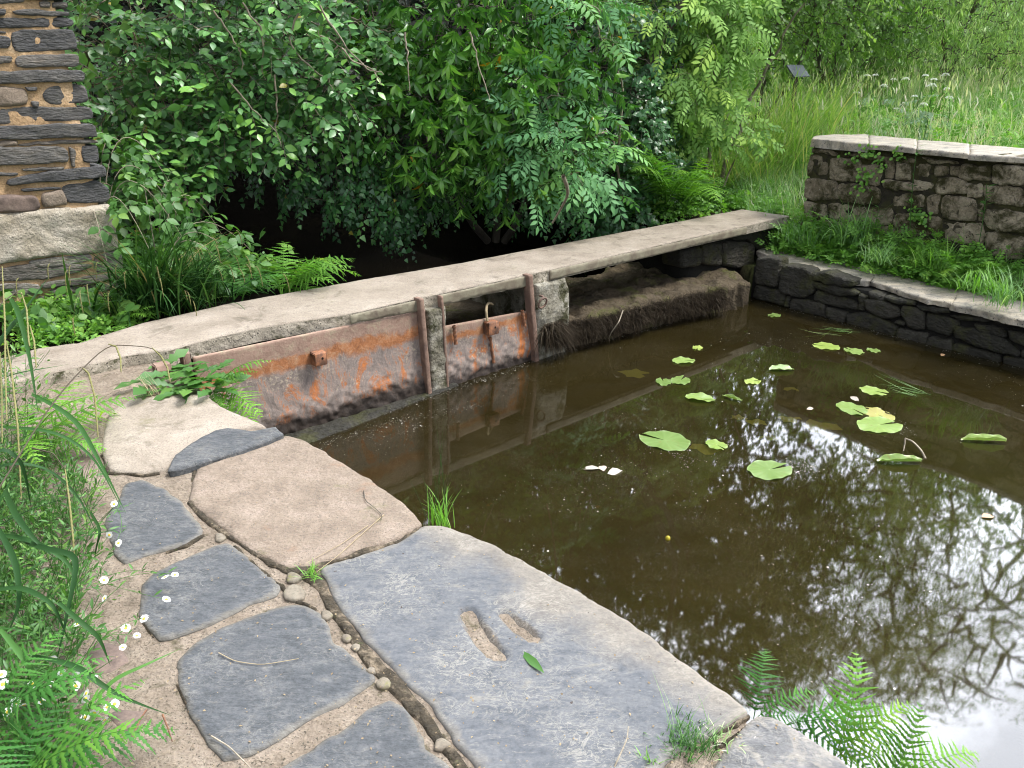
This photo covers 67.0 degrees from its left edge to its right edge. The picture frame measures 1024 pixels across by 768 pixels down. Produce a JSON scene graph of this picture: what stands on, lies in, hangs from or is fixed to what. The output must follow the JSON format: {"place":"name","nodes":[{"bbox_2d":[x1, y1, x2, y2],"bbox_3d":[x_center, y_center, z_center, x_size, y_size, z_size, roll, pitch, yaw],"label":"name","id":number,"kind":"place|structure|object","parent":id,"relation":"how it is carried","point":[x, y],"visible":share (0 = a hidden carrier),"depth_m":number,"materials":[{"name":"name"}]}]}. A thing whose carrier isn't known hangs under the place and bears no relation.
{"place":"outdoors","nodes":[
{"label":"outdoors","id":0,"kind":"place"},
{"bbox_2d":[0,361,746,767],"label":"quay pavement","id":1,"kind":"structure","parent":0,"point":[188,747],"depth_m":2.27,"materials":[{"name":"sand"}]},
{"bbox_2d":[0,647,82,715],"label":"fleabane plant","id":2,"kind":"object","parent":1,"relation":"on","point":[3,673],"visible":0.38,"depth_m":1.95,"materials":[{"name":"white plant"}]},
{"bbox_2d":[0,630,111,767],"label":"fern","id":3,"kind":"object","parent":1,"relation":"on","point":[48,682],"visible":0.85,"depth_m":1.86,"materials":[{"name":"green plant"}]},
{"bbox_2d":[0,422,133,767],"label":"quay weeds","id":4,"kind":"object","parent":1,"relation":"on","point":[40,607],"visible":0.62,"depth_m":2.47,"materials":[{"name":"green plant"}]},
{"bbox_2d":[0,380,136,465],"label":"fern","id":5,"kind":"object","parent":1,"relation":"on","point":[65,422],"visible":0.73,"depth_m":3.36,"materials":[{"name":"green plant"}]},
{"bbox_2d":[54,449,97,480],"bbox_3d":[-1.837,0.364,3.264,0.171,0.061,0.331,-12,26,-27],"label":"fieldstone","id":6,"kind":"object","parent":1,"relation":"on","point":[85,459],"visible":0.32,"depth_m":3.27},
{"bbox_2d":[34,689,119,731],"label":"fleabane plant","id":7,"kind":"object","parent":1,"relation":"on","point":[115,702],"visible":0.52,"depth_m":1.94,"materials":[{"name":"white plant"}]},
{"bbox_2d":[0,267,176,714],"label":"sedge clump","id":8,"kind":"object","parent":1,"relation":"on","point":[33,541],"visible":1,"depth_m":2.48,"materials":[{"name":"green plant"}]},
{"bbox_2d":[5,671,178,767],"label":"fern","id":9,"kind":"object","parent":1,"relation":"on","point":[78,750],"visible":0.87,"depth_m":1.79,"materials":[{"name":"green plant"}]},
{"bbox_2d":[42,613,147,702],"bbox_3d":[-1.121,0.730,2.152,0.320,0.105,0.285,17,28,36],"label":"fleabane plant","id":10,"kind":"object","parent":1,"relation":"on","point":[125,627],"visible":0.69,"depth_m":2.19,"materials":[{"name":"white plant"}]},
{"bbox_2d":[86,643,127,673],"bbox_3d":[-1.156,0.801,2.212,0.095,0.059,0.155,-19,29,-38],"label":"fieldstone","id":11,"kind":"object","parent":1,"relation":"on","point":[114,651],"visible":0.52,"depth_m":2.19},
{"bbox_2d":[108,710,143,736],"bbox_3d":[-0.979,0.887,2.003,0.130,0.060,0.078,16,28,34],"label":"fieldstone","id":12,"kind":"object","parent":1,"relation":"on","point":[123,716],"visible":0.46,"depth_m":1.99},
{"bbox_2d":[79,501,178,601],"bbox_3d":[-1.295,0.575,2.518,0.588,0.113,0.262,21,30,41],"label":"fleabane plant","id":13,"kind":"object","parent":1,"relation":"on","point":[103,579],"visible":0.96,"depth_m":2.48,"materials":[{"name":"white plant"}]},
{"bbox_2d":[104,480,202,563],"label":"paving slab","id":14,"kind":"structure","parent":1,"relation":"on","point":[147,531],"depth_m":2.82,"materials":[{"name":"stone"}]},
{"bbox_2d":[114,349,250,403],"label":"bramble","id":15,"kind":"object","parent":1,"relation":"on","point":[185,372],"visible":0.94,"depth_m":3.99,"materials":[{"name":"green plant"}]},
{"bbox_2d":[102,394,265,473],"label":"paving slab","id":16,"kind":"structure","parent":1,"relation":"on","point":[135,429],"depth_m":3.56,"materials":[{"name":"stone"}]},
{"bbox_2d":[138,543,280,641],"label":"paving slab","id":17,"kind":"structure","parent":1,"relation":"on","point":[240,583],"depth_m":2.46,"materials":[{"name":"stone"}]},
{"bbox_2d":[168,427,283,476],"bbox_3d":[-1.276,0.309,3.398,0.512,0.133,0.280,-17,28,-35],"label":"slate wedge","id":18,"kind":"object","parent":1,"relation":"on","point":[214,446],"visible":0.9,"depth_m":3.33,"materials":[{"name":"stone"}]},
{"bbox_2d":[208,359,271,421],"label":"fern","id":19,"kind":"object","parent":1,"relation":"on","point":[221,399],"visible":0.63,"depth_m":3.92,"materials":[{"name":"green plant"}]},
{"bbox_2d":[233,545,316,610],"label":"joint dirt","id":20,"kind":"structure","parent":1,"relation":"on","point":[283,588],"depth_m":2.49,"materials":[{"name":"soil"}]},
{"bbox_2d":[177,605,374,761],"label":"paving slab","id":21,"kind":"structure","parent":1,"relation":"on","point":[271,716],"depth_m":2.11,"materials":[{"name":"stone"}]},
{"bbox_2d":[283,584,305,602],"bbox_3d":[-0.690,0.671,2.460,0.074,0.031,0.084,0,22,0],"label":"cobble","id":22,"kind":"object","parent":1,"relation":"on","point":[293,593],"visible":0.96,"depth_m":2.44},
{"bbox_2d":[187,501,418,573],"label":"joint dirt","id":23,"kind":"structure","parent":1,"relation":"on","point":[270,563],"depth_m":2.67,"materials":[{"name":"soil"}]},
{"bbox_2d":[189,436,421,567],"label":"paving slab","id":24,"kind":"structure","parent":1,"relation":"on","point":[326,514],"depth_m":2.94,"materials":[{"name":"stone"}]},
{"bbox_2d":[427,485,458,527],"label":"grass tuft","id":25,"kind":"object","parent":24,"relation":"on","point":[445,520],"visible":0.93,"depth_m":2.97,"materials":[{"name":"green plant"}]},
{"bbox_2d":[282,701,449,767],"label":"paving slab","id":26,"kind":"structure","parent":1,"relation":"on","point":[396,735],"depth_m":1.90,"materials":[{"name":"stone"}]},
{"bbox_2d":[299,569,467,767],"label":"soil joint","id":27,"kind":"object","parent":1,"relation":"on","point":[403,695],"visible":0.88,"depth_m":2.12,"materials":[{"name":"soil"}]},
{"bbox_2d":[81,375,794,767],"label":"litter crumbs","id":28,"kind":"object","parent":1,"relation":"on","point":[399,665],"visible":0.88,"depth_m":2.08,"materials":[{"name":"plant"}]},
{"bbox_2d":[321,526,747,767],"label":"paving slab","id":29,"kind":"structure","parent":1,"relation":"on","point":[564,652],"depth_m":2.17,"materials":[{"name":"stone"}]},
{"bbox_2d":[644,702,719,767],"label":"grass tuft","id":30,"kind":"object","parent":29,"relation":"on","point":[685,739],"visible":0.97,"depth_m":1.91,"materials":[{"name":"green plant"}]},
{"bbox_2d":[713,714,749,750],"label":"joint dirt","id":31,"kind":"structure","parent":1,"relation":"on","point":[739,722],"depth_m":1.95,"materials":[{"name":"soil"}]},
{"bbox_2d":[733,649,816,728],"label":"fern","id":32,"kind":"object","parent":1,"relation":"on","point":[782,714],"visible":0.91,"depth_m":2.11,"materials":[{"name":"green plant"}]},
{"bbox_2d":[714,716,847,767],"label":"paving slab","id":33,"kind":"structure","parent":1,"relation":"on","point":[801,750],"depth_m":1.89,"materials":[{"name":"stone"}]},
{"bbox_2d":[188,211,613,299],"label":"stream water","id":34,"kind":"structure","parent":0,"point":[449,246],"depth_m":10.19,"materials":[{"name":"liquid"}]},
{"bbox_2d":[444,299,494,324],"bbox_3d":[-0.472,-0.387,6.686,0.703,0.617,0.605,-11,25,-25],"label":"boulder","id":35,"kind":"object","parent":34,"relation":"in","point":[466,310],"visible":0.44,"depth_m":6.43,"materials":[{"name":"stone"}]},
{"bbox_2d":[0,0,1023,379],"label":"ground","id":36,"kind":"structure","parent":0,"point":[234,212],"depth_m":11.36,"materials":[{"name":"soil"}]},
{"bbox_2d":[0,325,60,450],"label":"bridge end weeds","id":37,"kind":"object","parent":36,"relation":"on","point":[9,388],"visible":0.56,"depth_m":3.71,"materials":[{"name":"green plant"}]},
{"bbox_2d":[0,0,126,307],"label":"mill building","id":38,"kind":"structure","parent":36,"relation":"on","point":[51,187],"depth_m":5.12,"materials":[{"name":"stone"}]},
{"bbox_2d":[88,133,196,271],"bbox_3d":[-2.937,-1.296,5.686,1.147,1.044,1.095,0,22,0],"label":"bramble","id":39,"kind":"object","parent":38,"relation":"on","point":[134,187],"visible":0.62,"depth_m":5.56,"materials":[{"name":"green plant"}]},
{"bbox_2d":[0,278,142,340],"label":"ground cover plants","id":40,"kind":"object","parent":36,"relation":"on","point":[40,315],"visible":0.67,"depth_m":4.97,"materials":[{"name":"green plant"}]},
{"bbox_2d":[0,290,156,351],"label":"mill foot weeds","id":41,"kind":"object","parent":36,"relation":"on","point":[96,323],"visible":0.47,"depth_m":4.85,"materials":[{"name":"green plant"}]},
{"bbox_2d":[112,304,170,331],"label":"fern","id":42,"kind":"object","parent":36,"relation":"on","point":[131,315],"visible":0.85,"depth_m":4.89,"materials":[{"name":"green plant"}]},
{"bbox_2d":[15,206,304,335],"bbox_3d":[-2.213,-0.771,5.075,1.326,0.748,1.971,21,30,41],"label":"sedge clump","id":43,"kind":"object","parent":36,"relation":"on","point":[168,277],"visible":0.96,"depth_m":5.08,"materials":[{"name":"green plant"}]},
{"bbox_2d":[115,168,255,281],"bbox_3d":[-2.451,-1.164,5.882,0.812,0.875,1.238,-20,29,-39],"label":"bramble","id":44,"kind":"object","parent":36,"relation":"on","point":[179,217],"visible":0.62,"depth_m":5.75,"materials":[{"name":"green plant"}]},
{"bbox_2d":[126,253,261,315],"bbox_3d":[-2.118,-0.734,5.245,0.933,0.458,0.867,0,22,0],"label":"sedge clump","id":45,"kind":"object","parent":36,"relation":"on","point":[207,297],"visible":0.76,"depth_m":5.27,"materials":[{"name":"green plant"}]},
{"bbox_2d":[111,223,297,304],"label":"stream bank weeds","id":46,"kind":"object","parent":36,"relation":"on","point":[234,250],"visible":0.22,"depth_m":5.85,"materials":[{"name":"green plant"}]},
{"bbox_2d":[209,256,287,299],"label":"fern","id":47,"kind":"object","parent":36,"relation":"on","point":[252,286],"visible":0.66,"depth_m":5.59,"materials":[{"name":"green plant"}]},
{"bbox_2d":[62,0,478,211],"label":"holly tree","id":48,"kind":"object","parent":36,"relation":"on","point":[125,9],"visible":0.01,"depth_m":8.91,"materials":[{"name":"green plant"}]},
{"bbox_2d":[56,0,489,246],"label":"hazel shrub","id":49,"kind":"object","parent":36,"relation":"on","point":[177,69],"visible":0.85,"depth_m":6.43,"materials":[{"name":"green plant"}]},
{"bbox_2d":[240,242,360,293],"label":"fern","id":50,"kind":"object","parent":36,"relation":"on","point":[303,276],"visible":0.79,"depth_m":5.74,"materials":[{"name":"green plant"}]},
{"bbox_2d":[331,0,639,244],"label":"laurel shrub","id":51,"kind":"object","parent":36,"relation":"on","point":[456,107],"visible":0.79,"depth_m":6.87,"materials":[{"name":"green plant"}]},
{"bbox_2d":[224,129,591,262],"bbox_3d":[-1.100,-1.900,7.762,3.891,1.273,1.821,0,22,0],"label":"hanging ivy","id":52,"kind":"object","parent":51,"relation":"hanging from","point":[389,227],"visible":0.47,"depth_m":7.48,"materials":[{"name":"green plant"}]},
{"bbox_2d":[320,0,725,189],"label":"yew tree","id":53,"kind":"object","parent":36,"relation":"on","point":[577,28],"visible":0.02,"depth_m":8.95,"materials":[{"name":"green plant"}]},
{"bbox_2d":[468,0,652,238],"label":"ash sapling","id":54,"kind":"object","parent":36,"relation":"on","point":[535,121],"visible":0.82,"depth_m":6.74,"materials":[{"name":"green plant"}]},
{"bbox_2d":[551,0,706,244],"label":"ivy clad tree","id":55,"kind":"object","parent":36,"relation":"on","point":[643,83],"visible":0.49,"depth_m":8.23,"materials":[{"name":"green plant"}]},
{"bbox_2d":[531,262,750,359],"bbox_3d":[0.990,-0.666,7.316,2.921,0.650,1.462,-16,27,-34],"label":"weir ledge","id":56,"kind":"object","parent":36,"relation":"on","point":[640,295],"visible":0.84,"depth_m":7.07,"materials":[{"name":"stone"}]},
{"bbox_2d":[603,137,717,203],"bbox_3d":[1.423,-2.258,8.120,1.116,0.744,1.439,-6,23,-14],"label":"bracken","id":57,"kind":"object","parent":36,"relation":"on","point":[656,182],"visible":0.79,"depth_m":8.04,"materials":[{"name":"green plant"}]},
{"bbox_2d":[326,0,1023,86],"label":"distant wood","id":58,"kind":"object","parent":36,"relation":"on","point":[876,33],"visible":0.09,"depth_m":26.14,"materials":[{"name":"plant"}]},
{"bbox_2d":[572,178,799,239],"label":"bank herbs","id":59,"kind":"object","parent":36,"relation":"on","point":[737,203],"visible":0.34,"depth_m":8.90,"materials":[{"name":"green plant"}]},
{"bbox_2d":[643,148,731,203],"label":"bracken","id":60,"kind":"object","parent":36,"relation":"on","point":[692,194],"visible":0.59,"depth_m":8.44,"materials":[{"name":"green plant"}]},
{"bbox_2d":[632,170,745,226],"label":"shade herbs","id":61,"kind":"object","parent":36,"relation":"on","point":[674,207],"visible":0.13,"depth_m":8.96,"materials":[{"name":"green plant"}]},
{"bbox_2d":[584,0,805,184],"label":"elder shrub","id":62,"kind":"object","parent":36,"relation":"on","point":[728,53],"visible":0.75,"depth_m":8.35,"materials":[{"name":"green plant"}]},
{"bbox_2d":[640,228,776,277],"bbox_3d":[2.050,-1.285,8.287,1.822,0.812,0.811,-18,29,-37],"label":"bridge abutment","id":63,"kind":"object","parent":36,"relation":"on","point":[736,253],"visible":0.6,"depth_m":7.80,"materials":[{"name":"stone"}]},
{"bbox_2d":[0,209,788,396],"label":"footbridge","id":64,"kind":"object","parent":63,"relation":"on","point":[217,328],"visible":0.99,"depth_m":5.29,"materials":[{"name":"concrete"}]},
{"bbox_2d":[665,91,784,190],"bbox_3d":[2.445,-2.722,9.092,1.385,1.377,1.024,10,24,22],"label":"elder sapling","id":65,"kind":"object","parent":36,"relation":"on","point":[728,136],"visible":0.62,"depth_m":8.84,"materials":[{"name":"green plant"}]},
{"bbox_2d":[694,123,810,194],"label":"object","id":66,"kind":"object","parent":36,"relation":"on","point":[740,170],"visible":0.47,"depth_m":10.08,"materials":[{"name":"green plant"}]},
{"bbox_2d":[679,0,904,129],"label":"meadow bush","id":67,"kind":"object","parent":36,"relation":"on","point":[812,24],"visible":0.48,"depth_m":13.88,"materials":[{"name":"green plant"}]},
{"bbox_2d":[763,213,832,245],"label":"grass tuft","id":68,"kind":"object","parent":36,"relation":"on","point":[799,235],"visible":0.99,"depth_m":7.66,"materials":[{"name":"green plant"}]},
{"bbox_2d":[786,65,809,124],"bbox_3d":[4.968,-4.945,13.646,0.344,1.271,0.249,-8,24,-18],"label":"meadow sign","id":69,"kind":"object","parent":36,"relation":"on","point":[794,70],"visible":0.61,"depth_m":13.45,"materials":[{"name":"grey"}]},
{"bbox_2d":[711,71,925,185],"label":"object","id":70,"kind":"object","parent":36,"relation":"on","point":[793,128],"visible":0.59,"depth_m":10.57,"materials":[{"name":"green plant"}]},
{"bbox_2d":[718,48,944,146],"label":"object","id":71,"kind":"object","parent":36,"relation":"on","point":[817,104],"visible":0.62,"depth_m":12.06,"materials":[{"name":"green plant"}]},
{"bbox_2d":[787,691,904,767],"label":"fern","id":72,"kind":"object","parent":36,"relation":"on","point":[813,729],"visible":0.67,"depth_m":2.04,"materials":[{"name":"green plant"}]},
{"bbox_2d":[812,193,895,246],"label":"grass tuft","id":73,"kind":"object","parent":36,"relation":"on","point":[856,228],"visible":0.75,"depth_m":7.49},
{"bbox_2d":[694,49,1023,216],"bbox_3d":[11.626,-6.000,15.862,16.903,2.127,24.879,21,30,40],"label":"meadow grass","id":74,"kind":"structure","parent":36,"relation":"on","point":[907,94],"depth_m":13.69,"materials":[{"name":"plant"}]},
{"bbox_2d":[816,652,912,767],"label":"fern","id":75,"kind":"object","parent":36,"relation":"on","point":[860,717],"visible":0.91,"depth_m":1.97,"materials":[{"name":"green plant"}]},
{"bbox_2d":[750,0,979,106],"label":"meadow bush","id":76,"kind":"object","parent":36,"relation":"on","point":[891,32],"visible":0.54,"depth_m":17.97,"materials":[{"name":"green plant"}]},
{"bbox_2d":[855,241,909,268],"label":"grass tuft","id":77,"kind":"object","parent":36,"relation":"on","point":[880,255],"visible":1,"depth_m":7.03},
{"bbox_2d":[751,248,1023,367],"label":"pond wall","id":78,"kind":"structure","parent":36,"relation":"on","point":[958,320],"depth_m":6.81,"materials":[{"name":"stone"}]},
{"bbox_2d":[939,262,1018,297],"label":"grass tuft","id":79,"kind":"object","parent":78,"relation":"on","point":[979,284],"visible":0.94,"depth_m":6.11,"materials":[{"name":"green plant"}]},
{"bbox_2d":[953,262,1023,311],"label":"grass tuft","id":80,"kind":"object","parent":78,"relation":"on","point":[1005,299],"visible":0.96,"depth_m":6.02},
{"bbox_2d":[754,196,1023,299],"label":"wall foot weeds","id":81,"kind":"object","parent":36,"relation":"on","point":[908,267],"depth_m":7.26,"materials":[{"name":"green plant"}]},
{"bbox_2d":[765,221,1021,296],"bbox_3d":[3.557,-1.186,7.355,0.642,0.463,2.456,-17,28,-35],"label":"wall foot clover","id":82,"kind":"object","parent":36,"relation":"on","point":[952,252],"depth_m":7.30,"materials":[{"name":"green plant"}]},
{"bbox_2d":[768,220,1023,299],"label":"bank grass","id":83,"kind":"structure","parent":36,"relation":"on","point":[918,263],"depth_m":7.23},
{"bbox_2d":[801,134,1023,267],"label":"garden wall","id":84,"kind":"structure","parent":36,"relation":"on","point":[951,180],"depth_m":7.11,"materials":[{"name":"stone"}]},
{"bbox_2d":[837,143,880,175],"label":"wall pennywort","id":85,"kind":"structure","parent":84,"relation":"attached to","point":[865,155],"depth_m":7.42,"materials":[{"name":"green plant"}]},
{"bbox_2d":[849,156,888,195],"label":"wall pennywort","id":86,"kind":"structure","parent":84,"relation":"attached to","point":[867,175],"depth_m":7.44,"materials":[{"name":"green plant"}]},
{"bbox_2d":[903,198,932,231],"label":"wall pennywort","id":87,"kind":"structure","parent":84,"relation":"attached to","point":[919,216],"depth_m":7.15,"materials":[{"name":"green plant"}]},
{"bbox_2d":[871,702,978,767],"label":"fern","id":88,"kind":"object","parent":36,"relation":"on","point":[902,756],"visible":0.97,"depth_m":1.93,"materials":[{"name":"green plant"}]},
{"bbox_2d":[861,0,1014,50],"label":"willow tree","id":89,"kind":"object","parent":36,"relation":"on","point":[947,15],"visible":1,"depth_m":11.65,"materials":[{"name":"green plant"}]},
{"bbox_2d":[866,0,1023,94],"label":"willow tree","id":90,"kind":"object","parent":36,"relation":"on","point":[991,53],"visible":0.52,"depth_m":19.40,"materials":[{"name":"green plant"}]},
{"bbox_2d":[909,227,981,270],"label":"grass tuft","id":91,"kind":"object","parent":36,"relation":"on","point":[937,262],"visible":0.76,"depth_m":6.83,"materials":[{"name":"green plant"}]},
{"bbox_2d":[918,244,992,275],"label":"fern","id":92,"kind":"object","parent":36,"relation":"on","point":[956,267],"visible":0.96,"depth_m":6.62,"materials":[{"name":"green plant"}]},
{"bbox_2d":[912,0,1023,84],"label":"willow tree","id":93,"kind":"object","parent":36,"relation":"on","point":[1018,21],"visible":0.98,"depth_m":15.39,"materials":[{"name":"green plant"}]},
{"bbox_2d":[955,254,1023,280],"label":"fern","id":94,"kind":"object","parent":36,"relation":"on","point":[997,269],"visible":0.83,"depth_m":6.46,"materials":[{"name":"green plant"}]},
{"bbox_2d":[309,296,1023,767],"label":"pond water","id":95,"kind":"structure","parent":0,"point":[525,444],"depth_m":4.25,"materials":[{"name":"liquid"}]},
{"bbox_2d":[284,383,458,442],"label":"gate sill","id":96,"kind":"structure","parent":95,"relation":"in","point":[315,433],"depth_m":5.14,"materials":[{"name":"stone"}]},
{"bbox_2d":[192,310,425,434],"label":"sluice gate","id":97,"kind":"structure","parent":96,"relation":"on","point":[304,381],"depth_m":5.02,"materials":[{"name":"metal"}]},
{"bbox_2d":[414,295,448,393],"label":"gate pier","id":98,"kind":"structure","parent":95,"relation":"in","point":[432,342],"depth_m":5.48,"materials":[{"name":"concrete"}]},
{"bbox_2d":[492,273,568,361],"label":"gate pier","id":99,"kind":"structure","parent":95,"relation":"in","point":[545,302],"depth_m":6.17,"materials":[{"name":"concrete"}]},
{"bbox_2d":[445,310,530,383],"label":"sluice gate","id":100,"kind":"structure","parent":99,"relation":"attached to","point":[479,347],"depth_m":5.86,"materials":[{"name":"metal"}]},
{"bbox_2d":[639,430,690,450],"bbox_3d":[0.969,0.357,4.897,0.315,0.016,0.282,0,22,0],"label":"lily pad","id":101,"kind":"object","parent":95,"relation":"on","point":[671,441],"visible":1,"depth_m":4.90,"materials":[{"name":"green plant"}]},
{"bbox_2d":[320,313,1022,763],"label":"floating flecks","id":102,"kind":"object","parent":95,"relation":"on","point":[674,455],"visible":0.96,"depth_m":4.60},
{"bbox_2d":[747,460,791,479],"bbox_3d":[1.518,0.504,4.543,0.271,0.015,0.230,0,22,0],"label":"lily pad","id":103,"kind":"object","parent":95,"relation":"on","point":[764,470],"visible":1,"depth_m":4.54,"materials":[{"name":"green plant"}]},
{"bbox_2d":[836,401,867,414],"bbox_3d":[2.352,0.170,5.349,0.190,0.014,0.224,0,22,0],"label":"lily pad","id":104,"kind":"object","parent":95,"relation":"on","point":[848,407],"visible":1,"depth_m":5.35,"materials":[{"name":"green plant"}]},
{"bbox_2d":[857,416,902,432],"bbox_3d":[2.426,0.268,5.112,0.302,0.015,0.250,0,22,0],"label":"lily pad","id":105,"kind":"object","parent":95,"relation":"on","point":[872,424],"visible":1,"depth_m":5.10,"materials":[{"name":"green plant"}]},
{"bbox_2d":[877,453,921,460],"bbox_3d":[2.321,0.445,4.620,0.272,0.042,0.064,0,22,0],"label":"lily pad","id":106,"kind":"object","parent":95,"relation":"on","point":[894,457],"visible":1,"depth_m":4.64,"materials":[{"name":"green plant"}]},
{"bbox_2d":[961,433,1006,440],"bbox_3d":[2.979,0.340,4.876,0.273,0.048,0.054,2,23,5],"label":"lily pad","id":107,"kind":"object","parent":95,"relation":"on","point":[972,436],"visible":1,"depth_m":4.88,"materials":[{"name":"green plant"}]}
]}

